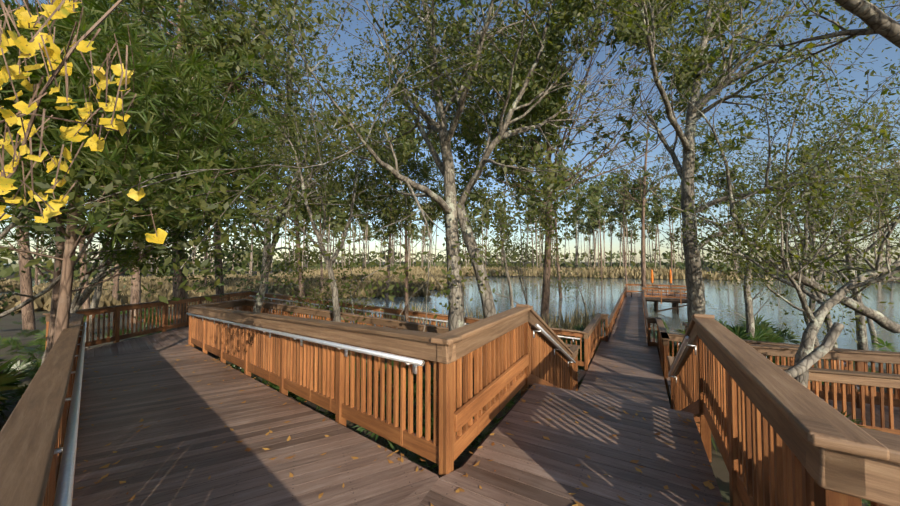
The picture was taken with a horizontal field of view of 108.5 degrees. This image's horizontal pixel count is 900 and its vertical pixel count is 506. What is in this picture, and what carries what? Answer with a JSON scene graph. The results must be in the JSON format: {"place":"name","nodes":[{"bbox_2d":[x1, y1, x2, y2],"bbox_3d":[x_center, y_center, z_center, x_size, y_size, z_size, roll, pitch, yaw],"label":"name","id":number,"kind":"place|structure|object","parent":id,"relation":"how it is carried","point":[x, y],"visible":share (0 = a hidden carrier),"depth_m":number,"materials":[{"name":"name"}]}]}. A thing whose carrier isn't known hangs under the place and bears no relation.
{"place":"outdoors","nodes":[
{"label":"outdoors","id":0,"kind":"place"},
{"bbox_2d":[0,0,167,243],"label":"flowering tree","id":1,"kind":"object","parent":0,"point":[27,48],"depth_m":1.89,"materials":[{"name":"yellow plant"}]},
{"bbox_2d":[0,0,774,357],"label":"trees","id":2,"kind":"object","parent":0,"point":[545,103],"depth_m":15.14,"materials":[{"name":"green plant"}]},
{"bbox_2d":[0,0,306,319],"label":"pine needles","id":3,"kind":"object","parent":2,"relation":"attached to","point":[147,102],"visible":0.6,"depth_m":4.85,"materials":[{"name":"green plant"}]},
{"bbox_2d":[0,0,899,406],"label":"trees","id":4,"kind":"object","parent":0,"point":[556,184],"depth_m":6.86,"materials":[{"name":"green plant"}]},
{"bbox_2d":[0,0,300,315],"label":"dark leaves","id":5,"kind":"object","parent":4,"relation":"attached to","point":[181,238],"visible":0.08,"depth_m":7.75,"materials":[{"name":"green plant"}]},
{"bbox_2d":[134,0,406,247],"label":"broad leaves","id":6,"kind":"object","parent":4,"relation":"attached to","point":[282,11],"visible":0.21,"depth_m":17.77,"materials":[{"name":"green plant"}]},
{"bbox_2d":[0,119,899,282],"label":"foliage","id":7,"kind":"object","parent":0,"point":[10,270],"depth_m":114.79,"materials":[{"name":"green plant"}]},
{"bbox_2d":[0,263,899,370],"bbox_3d":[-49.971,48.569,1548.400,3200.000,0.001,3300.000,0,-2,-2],"label":"water","id":8,"kind":"structure","parent":0,"point":[602,300],"depth_m":36.06,"materials":[{"name":"liquid"}]},
{"bbox_2d":[0,273,464,313],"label":"reeds","id":9,"kind":"object","parent":8,"relation":"in","point":[42,302],"visible":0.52,"depth_m":43.31,"materials":[{"name":"green plant"}]},
{"bbox_2d":[0,262,899,505],"bbox_3d":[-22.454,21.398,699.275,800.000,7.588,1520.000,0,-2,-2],"label":"ground","id":10,"kind":"structure","parent":0,"point":[8,328],"depth_m":10.79,"materials":[{"name":"green plant"}]},
{"bbox_2d":[56,294,687,484],"bbox_3d":[9.451,4.411,16.284,40.021,4.470,15.720,1,-2,-39],"label":"substructure","id":11,"kind":"object","parent":10,"relation":"on","point":[675,304],"visible":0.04,"depth_m":10.77,"materials":[{"name":"brown wood"}]},
{"bbox_2d":[56,292,899,505],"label":"decking","id":12,"kind":"object","parent":11,"relation":"on","point":[530,464],"visible":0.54,"depth_m":3.10,"materials":[{"name":"brown wood"}]},
{"bbox_2d":[73,315,729,505],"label":"leaf litter","id":13,"kind":"object","parent":12,"relation":"on","point":[708,484],"visible":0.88,"depth_m":2.94,"materials":[{"name":"brown plant"}]},
{"bbox_2d":[43,284,899,505],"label":"wooden railing","id":14,"kind":"object","parent":12,"relation":"on","point":[764,465],"visible":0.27,"depth_m":3.59,"materials":[{"name":"brown wood"}]},
{"bbox_2d":[0,284,899,505],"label":"rail caps","id":15,"kind":"object","parent":14,"relation":"on","point":[831,448],"visible":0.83,"depth_m":2.18,"materials":[{"name":"brown wood"}]},
{"bbox_2d":[53,295,859,505],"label":"handrails","id":16,"kind":"object","parent":14,"relation":"attached to","point":[64,491],"visible":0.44,"depth_m":2.92,"materials":[{"name":"metal"}]},
{"bbox_2d":[625,283,679,297],"bbox_3d":[18.290,2.733,29.924,5.244,2.500,3.138,0,-2,-2],"label":"furniture","id":17,"kind":"object","parent":12,"relation":"on","point":[652,291],"visible":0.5,"depth_m":30.08,"materials":[{"name":"brown wood"}]},
{"bbox_2d":[651,269,671,282],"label":"umbrellas","id":18,"kind":"object","parent":17,"relation":"on","point":[670,277],"visible":1,"depth_m":30.25,"materials":[{"name":"fabric"}]},
{"bbox_2d":[0,266,893,341],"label":"marsh grass","id":19,"kind":"structure","parent":10,"relation":"on","point":[659,273],"depth_m":88.97,"materials":[{"name":"green plant"}]},
{"bbox_2d":[0,307,896,505],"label":"plants","id":20,"kind":"object","parent":10,"relation":"on","point":[762,332],"visible":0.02,"depth_m":8.40,"materials":[{"name":"green plant"}]},
{"bbox_2d":[0,0,899,262],"label":"sky","id":21,"kind":"structure","parent":0,"point":[877,45],"materials":[{"name":"blue"}]}
]}

